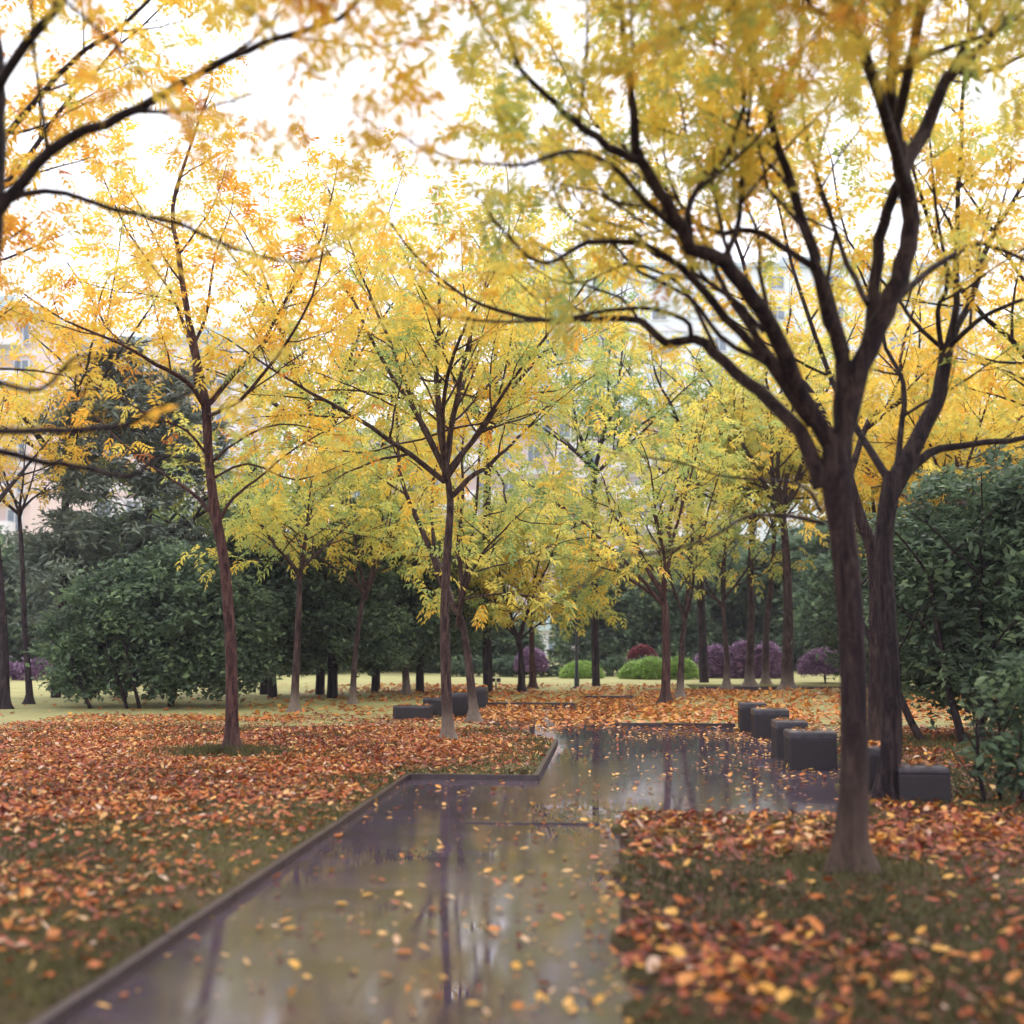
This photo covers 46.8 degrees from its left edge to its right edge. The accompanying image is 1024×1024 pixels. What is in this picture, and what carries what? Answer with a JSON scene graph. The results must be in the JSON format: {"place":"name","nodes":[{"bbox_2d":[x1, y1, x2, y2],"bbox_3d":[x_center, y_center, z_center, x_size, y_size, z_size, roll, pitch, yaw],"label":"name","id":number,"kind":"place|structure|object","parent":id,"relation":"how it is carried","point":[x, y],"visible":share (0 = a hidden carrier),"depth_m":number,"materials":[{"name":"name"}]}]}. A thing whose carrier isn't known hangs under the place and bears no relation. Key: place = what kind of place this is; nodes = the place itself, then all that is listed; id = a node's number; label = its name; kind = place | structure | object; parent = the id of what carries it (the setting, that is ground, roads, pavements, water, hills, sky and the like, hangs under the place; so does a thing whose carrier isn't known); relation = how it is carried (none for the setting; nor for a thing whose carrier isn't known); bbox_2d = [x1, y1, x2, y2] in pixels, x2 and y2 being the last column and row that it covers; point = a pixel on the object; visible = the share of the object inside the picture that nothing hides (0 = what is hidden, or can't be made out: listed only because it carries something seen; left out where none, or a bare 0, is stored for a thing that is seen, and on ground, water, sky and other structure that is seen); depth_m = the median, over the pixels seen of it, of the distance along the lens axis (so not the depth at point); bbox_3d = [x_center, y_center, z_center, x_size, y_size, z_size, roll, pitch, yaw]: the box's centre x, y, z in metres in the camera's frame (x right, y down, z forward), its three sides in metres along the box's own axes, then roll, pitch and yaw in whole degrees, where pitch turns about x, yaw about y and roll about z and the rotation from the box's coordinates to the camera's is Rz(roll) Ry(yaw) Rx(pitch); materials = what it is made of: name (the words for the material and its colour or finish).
{"place":"outdoors","nodes":[
{"label":"outdoors","id":0,"kind":"place"},
{"bbox_2d":[0,295,102,555],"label":"apartment building","id":1,"kind":"structure","parent":0,"point":[8,516],"depth_m":97.71,"materials":[{"name":"beige concrete"}]},
{"bbox_2d":[6,509,23,530],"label":"window","id":2,"kind":"structure","parent":1,"relation":"in","point":[11,516],"depth_m":96.36,"materials":[{"name":"white glass"}]},
{"bbox_2d":[13,359,30,378],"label":"window","id":3,"kind":"structure","parent":1,"relation":"in","point":[24,363],"depth_m":97.71,"materials":[{"name":"white glass"}]},
{"bbox_2d":[14,322,31,343],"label":"window","id":4,"kind":"structure","parent":1,"relation":"in","point":[25,331],"depth_m":98.00,"materials":[{"name":"white glass"}]},
{"bbox_2d":[344,415,549,621],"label":"apartment building","id":5,"kind":"structure","parent":0,"point":[471,486],"depth_m":105.81,"materials":[{"name":"beige concrete"}]},
{"bbox_2d":[527,442,540,462],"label":"window","id":6,"kind":"structure","parent":5,"relation":"in","point":[529,452],"depth_m":106.04,"materials":[{"name":"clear glass"}]},
{"bbox_2d":[63,689,872,1023],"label":"path","id":7,"kind":"structure","parent":0,"point":[179,985],"depth_m":6.66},
{"bbox_2d":[452,692,467,716],"bbox_3d":[-0.930,3.655,22.436,0.460,0.461,0.460,-1,-6,5],"label":"stone seat","id":8,"kind":"object","parent":7,"relation":"on","point":[460,703],"visible":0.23,"depth_m":22.21,"materials":[{"name":"stone"}]},
{"bbox_2d":[475,687,487,708],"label":"stone seat","id":9,"kind":"object","parent":7,"relation":"on","point":[482,696],"visible":0.45,"depth_m":24.66,"materials":[{"name":"stone"}]},
{"bbox_2d":[0,682,1023,1023],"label":"fallen leaves","id":10,"kind":"object","parent":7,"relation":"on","point":[96,748],"visible":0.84,"depth_m":9.96,"materials":[{"name":"orange plant"}]},
{"bbox_2d":[460,821,601,824],"bbox_3d":[0.149,2.558,9.527,1.142,0.124,0.050,-1,-6,5],"label":"path border","id":11,"kind":"object","parent":7,"relation":"on","point":[540,822],"visible":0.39,"depth_m":9.51,"materials":[{"name":"stone"}]},
{"bbox_2d":[488,686,867,727],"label":"kerb","id":12,"kind":"structure","parent":7,"relation":"on","point":[724,725],"depth_m":19.69,"materials":[{"name":"stone"}]},
{"bbox_2d":[738,702,766,730],"bbox_3d":[3.868,3.299,19.047,0.420,0.461,0.420,-1,-6,5],"label":"stone seat","id":13,"kind":"object","parent":7,"relation":"on","point":[744,716],"visible":0.53,"depth_m":18.86,"materials":[{"name":"stone"}]},
{"bbox_2d":[751,708,788,737],"bbox_3d":[3.867,3.171,17.739,0.520,0.441,0.460,-1,-6,5],"label":"stone seat","id":14,"kind":"object","parent":7,"relation":"on","point":[761,719],"visible":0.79,"depth_m":17.53,"materials":[{"name":"stone"}]},
{"bbox_2d":[771,719,807,757],"bbox_3d":[3.490,2.855,14.874,0.400,0.471,0.460,-1,-6,5],"label":"stone seat","id":15,"kind":"object","parent":7,"relation":"on","point":[778,726],"visible":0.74,"depth_m":14.67,"materials":[{"name":"stone"}]},
{"bbox_2d":[783,729,837,769],"bbox_3d":[3.441,2.742,13.653,0.540,0.441,0.480,-1,-6,5],"label":"stone seat","id":16,"kind":"object","parent":7,"relation":"on","point":[816,749],"visible":0.94,"depth_m":13.42,"materials":[{"name":"stone"}]},
{"bbox_2d":[0,656,1023,1023],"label":"lawn","id":17,"kind":"structure","parent":0,"point":[42,706],"depth_m":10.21,"materials":[{"name":"plant"}]},
{"bbox_2d":[0,525,35,672],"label":"evergreen tree","id":18,"kind":"object","parent":17,"relation":"on","point":[9,594],"visible":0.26,"depth_m":47.41,"materials":[{"name":"green plant"}]},
{"bbox_2d":[9,656,51,680],"bbox_3d":[-16.919,5.281,39.658,3.097,0.969,1.165,0,-6,0],"label":"hedge","id":19,"kind":"object","parent":17,"relation":"on","point":[18,669],"visible":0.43,"depth_m":39.50,"materials":[{"name":"purple plant"}]},
{"bbox_2d":[3,535,74,672],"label":"evergreen tree","id":20,"kind":"object","parent":17,"relation":"on","point":[16,635],"visible":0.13,"depth_m":47.19,"materials":[{"name":"green plant"}]},
{"bbox_2d":[0,366,97,708],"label":"tree","id":21,"kind":"object","parent":17,"relation":"on","point":[5,701],"visible":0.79,"depth_m":24.12,"materials":[{"name":"yellow plant"}]},
{"bbox_2d":[0,400,101,703],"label":"tree","id":22,"kind":"object","parent":17,"relation":"on","point":[29,695],"visible":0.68,"depth_m":25.95,"materials":[{"name":"yellow plant"}]},
{"bbox_2d":[31,506,195,672],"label":"evergreen tree","id":23,"kind":"object","parent":17,"relation":"on","point":[123,547],"visible":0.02,"depth_m":46.89,"materials":[{"name":"green plant"}]},
{"bbox_2d":[0,0,244,391],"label":"tree","id":24,"kind":"object","parent":17,"relation":"on","point":[19,164],"visible":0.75,"depth_m":10.62,"materials":[{"name":"yellow plant"}]},
{"bbox_2d":[0,184,250,697],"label":"tree","id":25,"kind":"object","parent":17,"relation":"on","point":[58,344],"visible":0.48,"depth_m":28.07,"materials":[{"name":"yellow plant"}]},
{"bbox_2d":[1,262,268,697],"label":"conifer","id":26,"kind":"object","parent":17,"relation":"on","point":[49,550],"visible":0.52,"depth_m":28.17,"materials":[{"name":"green plant"}]},
{"bbox_2d":[22,537,295,708],"bbox_3d":[-7.414,2.348,24.849,5.767,3.683,4.137,0,-6,0],"label":"evergreen bush","id":27,"kind":"object","parent":17,"relation":"on","point":[138,626],"visible":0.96,"depth_m":23.99,"materials":[{"name":"green plant"}]},
{"bbox_2d":[0,46,412,753],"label":"tree","id":28,"kind":"object","parent":17,"relation":"on","point":[212,510],"visible":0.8,"depth_m":15.11,"materials":[{"name":"yellow plant"}]},
{"bbox_2d":[76,366,423,694],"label":"tree","id":29,"kind":"object","parent":17,"relation":"on","point":[264,689],"visible":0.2,"depth_m":29.27,"materials":[{"name":"yellow plant"}]},
{"bbox_2d":[193,499,343,697],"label":"evergreen tree","id":30,"kind":"object","parent":17,"relation":"on","point":[267,585],"visible":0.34,"depth_m":27.86,"materials":[{"name":"green plant"}]},
{"bbox_2d":[0,0,568,478],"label":"tree","id":31,"kind":"object","parent":17,"relation":"on","point":[16,190],"visible":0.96,"depth_m":5.92,"materials":[{"name":"yellow plant"}]},
{"bbox_2d":[160,382,436,711],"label":"tree","id":32,"kind":"object","parent":17,"relation":"on","point":[274,510],"visible":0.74,"depth_m":22.89,"materials":[{"name":"yellow plant"}]},
{"bbox_2d":[252,532,350,674],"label":"evergreen tree","id":33,"kind":"object","parent":17,"relation":"on","point":[314,670],"depth_m":45.43,"materials":[{"name":"green plant"}]},
{"bbox_2d":[114,127,489,694],"bbox_3d":[-4.109,-1.864,30.336,9.499,13.419,10.299,5,-8,-41],"label":"tree","id":34,"kind":"object","parent":17,"relation":"on","point":[320,684],"visible":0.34,"depth_m":29.59,"materials":[{"name":"yellow plant"}]},
{"bbox_2d":[255,493,422,697],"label":"evergreen tree","id":35,"kind":"object","parent":17,"relation":"on","point":[378,628],"visible":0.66,"depth_m":27.47,"materials":[{"name":"green plant"}]},
{"bbox_2d":[224,402,459,703],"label":"tree","id":36,"kind":"object","parent":17,"relation":"on","point":[364,592],"visible":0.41,"depth_m":25.92,"materials":[{"name":"yellow plant"}]},
{"bbox_2d":[176,272,554,689],"bbox_3d":[-4.195,-0.977,33.152,11.168,12.183,9.176,0,-6,0],"label":"tree","id":37,"kind":"object","parent":17,"relation":"on","point":[339,426],"visible":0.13,"depth_m":32.34,"materials":[{"name":"yellow plant"}]},
{"bbox_2d":[290,415,465,694],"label":"tree","id":38,"kind":"object","parent":17,"relation":"on","point":[406,688],"visible":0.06,"depth_m":29.88,"materials":[{"name":"yellow plant"}]},
{"bbox_2d":[331,526,440,692],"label":"evergreen tree","id":39,"kind":"object","parent":17,"relation":"on","point":[375,683],"visible":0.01,"depth_m":30.69,"materials":[{"name":"green plant"}]},
{"bbox_2d":[393,705,432,719],"bbox_3d":[-1.755,3.565,21.008,0.660,0.261,0.460,-1,-6,5],"label":"stone seat","id":40,"kind":"object","parent":17,"relation":"on","point":[411,711],"visible":0.85,"depth_m":20.79,"materials":[{"name":"stone"}]},
{"bbox_2d":[142,146,705,739],"bbox_3d":[-0.976,-1.185,17.203,7.243,9.114,7.274,0,-6,0],"label":"tree","id":41,"kind":"object","parent":17,"relation":"on","point":[404,340],"visible":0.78,"depth_m":16.90,"materials":[{"name":"yellow plant"}]},
{"bbox_2d":[360,509,503,692],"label":"evergreen tree","id":42,"kind":"object","parent":17,"relation":"on","point":[427,634],"visible":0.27,"depth_m":30.12,"materials":[{"name":"green plant"}]},
{"bbox_2d":[423,697,441,716],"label":"stone seat","id":43,"kind":"object","parent":17,"relation":"on","point":[435,702],"visible":0.39,"depth_m":21.62,"materials":[{"name":"stone"}]},
{"bbox_2d":[392,573,513,672],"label":"evergreen tree","id":44,"kind":"object","parent":17,"relation":"on","point":[434,666],"visible":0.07,"depth_m":47.47,"materials":[{"name":"green plant"}]},
{"bbox_2d":[304,162,649,691],"bbox_3d":[-1.320,-1.814,31.664,8.455,13.597,9.413,1,-6,-12],"label":"tree","id":45,"kind":"object","parent":17,"relation":"on","point":[487,667],"visible":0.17,"depth_m":31.02,"materials":[{"name":"yellow plant"}]},
{"bbox_2d":[330,217,673,722],"bbox_3d":[-0.908,-0.864,21.246,5.138,9.319,7.610,5,-8,-42],"label":"tree","id":46,"kind":"object","parent":17,"relation":"on","point":[433,530],"visible":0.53,"depth_m":20.87,"materials":[{"name":"leaves"},{"name":"dark bark"}]},
{"bbox_2d":[457,585,550,671],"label":"evergreen tree","id":47,"kind":"object","parent":17,"relation":"on","point":[510,646],"visible":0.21,"depth_m":47.92,"materials":[{"name":"green plant"}]},
{"bbox_2d":[450,652,565,676],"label":"hedge","id":48,"kind":"object","parent":17,"relation":"on","point":[498,666],"visible":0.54,"depth_m":43.07,"materials":[{"name":"green plant"}]},
{"bbox_2d":[410,465,626,692],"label":"tree","id":49,"kind":"object","parent":17,"relation":"on","point":[505,620],"visible":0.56,"depth_m":30.50,"materials":[{"name":"yellow plant"}]},
{"bbox_2d":[412,387,635,688],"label":"tree","id":50,"kind":"object","parent":17,"relation":"on","point":[532,683],"visible":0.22,"depth_m":32.54,"materials":[{"name":"yellow plant"}]},
{"bbox_2d":[513,646,548,675],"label":"shrub","id":51,"kind":"object","parent":17,"relation":"on","point":[541,661],"visible":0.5,"depth_m":42.32,"materials":[{"name":"purple plant"}]},
{"bbox_2d":[572,556,578,687],"bbox_3d":[1.842,3.183,33.827,0.396,3.860,0.396,0,-6,0],"label":"lamp post","id":52,"kind":"object","parent":17,"relation":"on","point":[576,680],"visible":0.34,"depth_m":33.70,"materials":[{"name":"metal"}]},
{"bbox_2d":[558,660,604,678],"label":"clipped shrub","id":53,"kind":"object","parent":17,"relation":"on","point":[584,670],"visible":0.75,"depth_m":41.22,"materials":[{"name":"green plant"}]},
{"bbox_2d":[458,240,723,686],"bbox_3d":[2.371,-1.499,34.810,8.508,13.579,9.534,0,-6,0],"label":"tree","id":54,"kind":"object","parent":17,"relation":"on","point":[595,638],"visible":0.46,"depth_m":34.78,"materials":[{"name":"yellow plant"}]},
{"bbox_2d":[546,535,659,667],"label":"evergreen tree","id":55,"kind":"object","parent":17,"relation":"on","point":[566,652],"visible":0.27,"depth_m":53.90,"materials":[{"name":"green plant"}]},
{"bbox_2d":[542,391,701,653],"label":"apartment building","id":56,"kind":"structure","parent":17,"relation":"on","point":[632,478],"depth_m":100.81,"materials":[{"name":"grey concrete"}]},
{"bbox_2d":[616,659,656,678],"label":"clipped shrub","id":57,"kind":"object","parent":17,"relation":"on","point":[625,670],"visible":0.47,"depth_m":40.87,"materials":[{"name":"green plant"}]},
{"bbox_2d":[626,643,657,661],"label":"red shrub","id":58,"kind":"object","parent":17,"relation":"on","point":[641,649],"visible":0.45,"depth_m":45.40,"materials":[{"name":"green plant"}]},
{"bbox_2d":[599,653,687,676],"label":"hedge","id":59,"kind":"object","parent":17,"relation":"on","point":[609,664],"visible":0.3,"depth_m":43.10,"materials":[{"name":"green plant"}]},
{"bbox_2d":[602,572,722,665],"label":"evergreen tree","id":60,"kind":"object","parent":17,"relation":"on","point":[643,617],"visible":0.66,"depth_m":52.53,"materials":[{"name":"green plant"}]},
{"bbox_2d":[628,655,698,679],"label":"clipped shrub","id":61,"kind":"object","parent":17,"relation":"on","point":[656,664],"visible":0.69,"depth_m":40.33,"materials":[{"name":"green plant"}]},
{"bbox_2d":[0,0,1023,528],"label":"sky","id":62,"kind":"structure","parent":0,"point":[331,117],"materials":[{"name":"white"}]},
{"bbox_2d":[515,594,564,655],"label":"building","id":63,"kind":"structure","parent":0,"point":[546,630],"depth_m":87.37,"materials":[{"name":"white concrete"}]},
{"bbox_2d":[687,685,867,688],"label":"path","id":64,"kind":"structure","parent":0,"point":[705,686],"depth_m":35.50,"materials":[{"name":"grey concrete"}]},
{"bbox_2d":[684,670,914,685],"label":"lawn","id":65,"kind":"structure","parent":0,"point":[810,680],"depth_m":38.48,"materials":[{"name":"plant"}]},
{"bbox_2d":[567,292,828,682],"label":"tree","id":66,"kind":"object","parent":65,"relation":"on","point":[702,652],"visible":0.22,"depth_m":37.74,"materials":[{"name":"yellow plant"}]},
{"bbox_2d":[691,643,737,677],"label":"clipped shrub","id":67,"kind":"object","parent":65,"relation":"on","point":[715,652],"visible":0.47,"depth_m":41.67,"materials":[{"name":"purple plant"}]},
{"bbox_2d":[658,522,774,647],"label":"evergreen tree","id":68,"kind":"object","parent":65,"relation":"on","point":[736,620],"visible":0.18,"depth_m":55.32,"materials":[{"name":"green plant"}]},
{"bbox_2d":[617,348,858,685],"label":"tree","id":69,"kind":"object","parent":65,"relation":"on","point":[749,679],"visible":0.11,"depth_m":35.89,"materials":[{"name":"yellow plant"}]},
{"bbox_2d":[720,639,781,678],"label":"clipped shrub","id":70,"kind":"object","parent":65,"relation":"on","point":[737,650],"visible":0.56,"depth_m":41.30,"materials":[{"name":"purple plant"}]},
{"bbox_2d":[705,517,829,667],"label":"evergreen tree","id":71,"kind":"object","parent":65,"relation":"on","point":[776,627],"visible":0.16,"depth_m":52.86,"materials":[{"name":"green plant"}]},
{"bbox_2d":[644,379,896,683],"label":"tree","id":72,"kind":"object","parent":65,"relation":"on","point":[765,678],"visible":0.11,"depth_m":36.48,"materials":[{"name":"yellow plant"}]},
{"bbox_2d":[796,646,839,682],"bbox_3d":[9.899,4.865,37.299,1.852,1.278,1.855,0,-6,0],"label":"clipped shrub","id":73,"kind":"object","parent":65,"relation":"on","point":[807,661],"visible":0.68,"depth_m":36.87,"materials":[{"name":"purple plant"}]},
{"bbox_2d":[771,503,899,670],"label":"evergreen tree","id":74,"kind":"object","parent":65,"relation":"on","point":[804,612],"visible":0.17,"depth_m":49.20,"materials":[{"name":"green plant"}]},
{"bbox_2d":[691,227,1022,556],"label":"tree","id":75,"kind":"object","parent":65,"relation":"on","point":[867,508],"visible":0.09,"depth_m":35.06,"materials":[{"name":"yellow plant"}]},
{"bbox_2d":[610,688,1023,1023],"bbox_3d":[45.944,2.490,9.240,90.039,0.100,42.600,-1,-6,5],"label":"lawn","id":76,"kind":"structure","parent":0,"point":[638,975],"depth_m":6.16,"materials":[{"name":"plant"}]},
{"bbox_2d":[468,379,758,703],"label":"tree","id":77,"kind":"object","parent":76,"relation":"on","point":[665,695],"visible":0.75,"depth_m":26.34,"materials":[{"name":"yellow plant"}]},
{"bbox_2d":[243,0,1023,875],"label":"tree","id":78,"kind":"object","parent":76,"relation":"on","point":[667,42],"visible":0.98,"depth_m":7.42,"materials":[{"name":"yellow plant"}]},
{"bbox_2d":[584,406,780,698],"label":"tree","id":79,"kind":"object","parent":76,"relation":"on","point":[689,575],"visible":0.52,"depth_m":28.24,"materials":[{"name":"yellow plant"}]},
{"bbox_2d":[635,147,1015,743],"bbox_3d":[3.793,-0.758,13.856,4.376,7.565,2.035,1,-6,-10],"label":"tree","id":80,"kind":"object","parent":76,"relation":"on","point":[867,534],"visible":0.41,"depth_m":13.61,"materials":[{"name":"yellow plant"}]},
{"bbox_2d":[693,0,1023,801],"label":"tree","id":81,"kind":"object","parent":76,"relation":"on","point":[909,460],"visible":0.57,"depth_m":10.94,"materials":[{"name":"yellow plant"}]},
{"bbox_2d":[869,744,879,792],"bbox_3d":[3.406,2.453,11.287,0.300,0.441,0.440,-1,-6,5],"label":"stone seat","id":82,"kind":"object","parent":76,"relation":"on","point":[874,753],"visible":0.16,"depth_m":11.08,"materials":[{"name":"stone"}]},
{"bbox_2d":[754,320,1023,696],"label":"tree","id":83,"kind":"object","parent":76,"relation":"on","point":[940,427],"visible":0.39,"depth_m":28.32,"materials":[{"name":"yellow plant"}]},
{"bbox_2d":[781,26,1023,432],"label":"tree","id":84,"kind":"object","parent":76,"relation":"on","point":[1011,339],"visible":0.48,"depth_m":12.15,"materials":[{"name":"yellow plant"}]},
{"bbox_2d":[783,314,1023,515],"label":"tree","id":85,"kind":"object","parent":76,"relation":"on","point":[897,330],"visible":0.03,"depth_m":34.08,"materials":[{"name":"yellow plant"}]},
{"bbox_2d":[791,488,1022,690],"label":"evergreen bush","id":86,"kind":"object","parent":76,"relation":"on","point":[830,610],"visible":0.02,"depth_m":30.10,"materials":[{"name":"green plant"}]},
{"bbox_2d":[896,763,950,802],"bbox_3d":[3.660,2.438,10.615,0.450,0.331,0.380,-1,-6,5],"label":"stone seat","id":87,"kind":"object","parent":76,"relation":"on","point":[924,781],"visible":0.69,"depth_m":10.43,"materials":[{"name":"stone"}]},
{"bbox_2d":[861,442,1023,742],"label":"evergreen bush","id":88,"kind":"object","parent":76,"relation":"on","point":[939,572],"visible":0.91,"depth_m":16.66,"materials":[{"name":"green plant"}]},
{"bbox_2d":[934,615,1023,803],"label":"evergreen bush","id":89,"kind":"object","parent":76,"relation":"on","point":[1005,749],"visible":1,"depth_m":10.59,"materials":[{"name":"green plant"}]},
{"bbox_2d":[990,0,1023,60],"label":"tree","id":90,"kind":"object","parent":76,"relation":"on","point":[1017,9],"visible":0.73,"depth_m":5.13,"materials":[{"name":"yellow plant"}]},
{"label":"ground","id":91,"kind":"structure","parent":0,"visible":0},
{"bbox_2d":[88,327,289,535],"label":"apartment building","id":92,"kind":"structure","parent":91,"relation":"on","point":[122,494],"depth_m":137.19,"materials":[{"name":"beige concrete"}]},
{"bbox_2d":[29,739,557,1023],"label":"kerb","id":93,"kind":"structure","parent":91,"relation":"on","point":[66,1009],"depth_m":6.43,"materials":[{"name":"stone"}]},
{"bbox_2d":[600,427,816,687],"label":"tree","id":94,"kind":"object","parent":91,"relation":"on","point":[724,579],"visible":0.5,"depth_m":34.45,"materials":[{"name":"yellow plant"}]},
{"bbox_2d":[509,257,985,548],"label":"apartment building","id":95,"kind":"structure","parent":91,"relation":"on","point":[656,323],"depth_m":153.44,"materials":[{"name":"white concrete"}]},
{"bbox_2d":[651,306,667,320],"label":"window","id":96,"kind":"structure","parent":95,"relation":"in","point":[654,313],"depth_m":153.38,"materials":[{"name":"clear glass"}]},
{"bbox_2d":[713,337,727,351],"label":"window","id":97,"kind":"structure","parent":95,"relation":"in","point":[721,345],"depth_m":153.01,"materials":[{"name":"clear glass"}]},
{"bbox_2d":[771,275,784,289],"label":"window","id":98,"kind":"structure","parent":95,"relation":"in","point":[777,287],"depth_m":153.83,"materials":[{"name":"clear glass"}]},
{"bbox_2d":[772,306,785,320],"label":"window","id":99,"kind":"structure","parent":95,"relation":"in","point":[779,313],"depth_m":153.42,"materials":[{"name":"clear glass"}]},
{"bbox_2d":[612,273,887,689],"bbox_3d":[7.038,-0.637,33.342,8.043,11.397,10.869,0,-6,0],"label":"tree","id":100,"kind":"object","parent":91,"relation":"on","point":[779,495],"visible":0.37,"depth_m":33.17,"materials":[{"name":"yellow plant"}]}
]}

